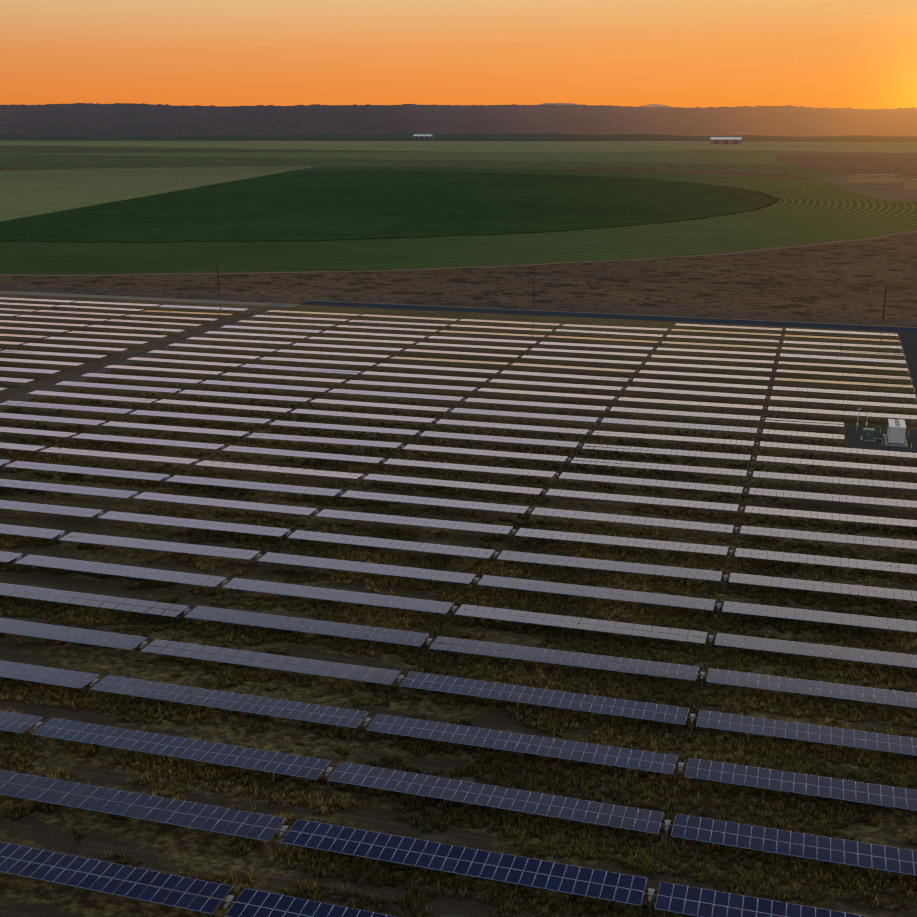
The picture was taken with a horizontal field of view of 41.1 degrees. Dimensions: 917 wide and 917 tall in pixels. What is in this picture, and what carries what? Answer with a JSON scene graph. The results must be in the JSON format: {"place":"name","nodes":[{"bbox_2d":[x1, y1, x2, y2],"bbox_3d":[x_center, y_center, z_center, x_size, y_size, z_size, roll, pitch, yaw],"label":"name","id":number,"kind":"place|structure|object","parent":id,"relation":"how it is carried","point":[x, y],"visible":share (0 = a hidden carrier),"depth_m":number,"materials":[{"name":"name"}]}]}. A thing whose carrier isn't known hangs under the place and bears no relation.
{"place":"outdoors","nodes":[
{"label":"outdoors","id":0,"kind":"place"},
{"bbox_2d":[0,307,287,408],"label":"service road","id":1,"kind":"structure","parent":0,"point":[99,369],"depth_m":287.02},
{"bbox_2d":[0,291,298,306],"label":"perimeter road","id":2,"kind":"structure","parent":0,"point":[147,298],"depth_m":385.39,"materials":[{"name":"grey gravel"}]},
{"bbox_2d":[0,166,316,220],"bbox_3d":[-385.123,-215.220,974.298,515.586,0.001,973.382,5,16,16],"label":"pivot field","id":3,"kind":"structure","parent":0,"point":[25,193],"depth_m":1041.77,"materials":[{"name":"green plant"}]},
{"bbox_2d":[0,171,774,241],"bbox_3d":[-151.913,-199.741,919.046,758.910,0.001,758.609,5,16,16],"label":"crop field","id":4,"kind":"structure","parent":0,"point":[312,205],"depth_m":760.13,"materials":[{"name":"green plant"}]},
{"bbox_2d":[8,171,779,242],"bbox_3d":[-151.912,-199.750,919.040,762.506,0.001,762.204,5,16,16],"label":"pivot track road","id":5,"kind":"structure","parent":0,"point":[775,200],"depth_m":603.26,"materials":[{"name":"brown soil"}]},
{"bbox_2d":[0,294,916,916],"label":"soil","id":6,"kind":"structure","parent":0,"point":[186,850],"depth_m":166.42,"materials":[{"name":"brown soil"}]},
{"bbox_2d":[0,297,246,390],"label":"solar panels","id":7,"kind":"object","parent":6,"relation":"on","point":[2,369],"visible":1,"depth_m":321.88,"materials":[{"name":"blue glass"}]},
{"bbox_2d":[0,310,916,916],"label":"solar panels","id":8,"kind":"object","parent":6,"relation":"on","point":[138,882],"visible":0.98,"depth_m":135.11,"materials":[{"name":"blue glass"}]},
{"bbox_2d":[0,312,916,409],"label":"marker posts","id":9,"kind":"object","parent":6,"relation":"on","point":[28,395],"visible":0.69,"depth_m":286.03,"materials":[{"name":"white"}]},
{"bbox_2d":[846,426,916,452],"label":"equipment pad","id":10,"kind":"object","parent":6,"relation":"on","point":[854,433],"depth_m":216.00,"materials":[{"name":"grey concrete"}]},
{"bbox_2d":[856,408,911,447],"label":"inverter station","id":11,"kind":"object","parent":6,"relation":"on","point":[895,436],"visible":0.94,"depth_m":214.10,"materials":[{"name":"metal"}]},
{"bbox_2d":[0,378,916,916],"bbox_3d":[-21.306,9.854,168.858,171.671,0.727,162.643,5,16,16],"label":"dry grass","id":12,"kind":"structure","parent":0,"point":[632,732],"depth_m":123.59,"materials":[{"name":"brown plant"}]},
{"bbox_2d":[0,167,916,331],"bbox_3d":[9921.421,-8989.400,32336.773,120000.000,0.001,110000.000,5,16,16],"label":"ground","id":13,"kind":"structure","parent":0,"point":[822,281],"depth_m":415.03,"materials":[{"name":"brown soil"}]},
{"bbox_2d":[1,284,913,399],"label":"shrubs","id":14,"kind":"object","parent":13,"relation":"on","point":[378,302],"visible":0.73,"depth_m":353.35,"materials":[{"name":"grey"}]},
{"bbox_2d":[0,258,915,320],"bbox_3d":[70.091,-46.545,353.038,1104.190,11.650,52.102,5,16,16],"label":"power line poles","id":15,"kind":"object","parent":13,"relation":"on","point":[514,271],"visible":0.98,"depth_m":365.12,"materials":[{"name":"brown wood"}]},
{"bbox_2d":[0,166,916,274],"bbox_3d":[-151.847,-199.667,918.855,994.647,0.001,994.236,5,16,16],"label":"pivot field","id":16,"kind":"structure","parent":0,"point":[802,212],"depth_m":547.17,"materials":[{"name":"green plant"}]},
{"bbox_2d":[0,133,916,182],"bbox_3d":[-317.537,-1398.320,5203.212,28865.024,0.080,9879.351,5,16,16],"label":"field","id":17,"kind":"structure","parent":0,"point":[751,157],"depth_m":2043.92,"materials":[{"name":"green plant"}]},
{"bbox_2d":[413,134,741,143],"bbox_3d":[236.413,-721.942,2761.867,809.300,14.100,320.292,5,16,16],"label":"farm buildings","id":18,"kind":"structure","parent":17,"relation":"on","point":[725,140],"depth_m":2520.34,"materials":[{"name":"silver metal"}]},
{"bbox_2d":[0,103,916,136],"bbox_3d":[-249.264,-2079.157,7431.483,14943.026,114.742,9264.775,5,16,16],"label":"mesa hill","id":19,"kind":"structure","parent":0,"point":[86,119],"depth_m":4214.58,"materials":[{"name":"brown stone"}]},
{"bbox_2d":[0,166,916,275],"bbox_3d":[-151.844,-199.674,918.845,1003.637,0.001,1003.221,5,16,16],"label":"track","id":20,"kind":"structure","parent":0,"point":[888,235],"depth_m":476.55,"materials":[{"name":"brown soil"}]},
{"bbox_2d":[0,0,916,108],"label":"sky","id":21,"kind":"structure","parent":0,"point":[854,54],"materials":[{"name":"orange"}]},
{"bbox_2d":[302,300,916,331],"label":"perimeter road","id":22,"kind":"structure","parent":0,"point":[682,319],"depth_m":350.77,"materials":[{"name":"grey gravel"}]},
{"bbox_2d":[538,103,706,107],"bbox_3d":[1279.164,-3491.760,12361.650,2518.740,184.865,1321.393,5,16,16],"label":"buttes","id":23,"kind":"object","parent":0,"point":[654,105],"depth_m":11883.00,"materials":[{"name":"brown stone"}]},
{"bbox_2d":[776,153,916,175],"bbox_3d":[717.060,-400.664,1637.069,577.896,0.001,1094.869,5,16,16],"label":"plowed field","id":24,"kind":"structure","parent":0,"point":[904,164],"depth_m":1512.90,"materials":[{"name":"brown soil"}]},
{"bbox_2d":[820,175,916,201],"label":"field","id":25,"kind":"structure","parent":0,"point":[892,192],"depth_m":956.25,"materials":[{"name":"brown soil"}]},
{"bbox_2d":[847,175,916,188],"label":"hay stacks","id":26,"kind":"object","parent":25,"relation":"on","point":[912,184],"visible":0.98,"depth_m":1041.23,"materials":[{"name":"beige"}]},
{"bbox_2d":[898,332,916,392],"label":"service road","id":27,"kind":"structure","parent":0,"point":[909,341],"depth_m":299.88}
]}

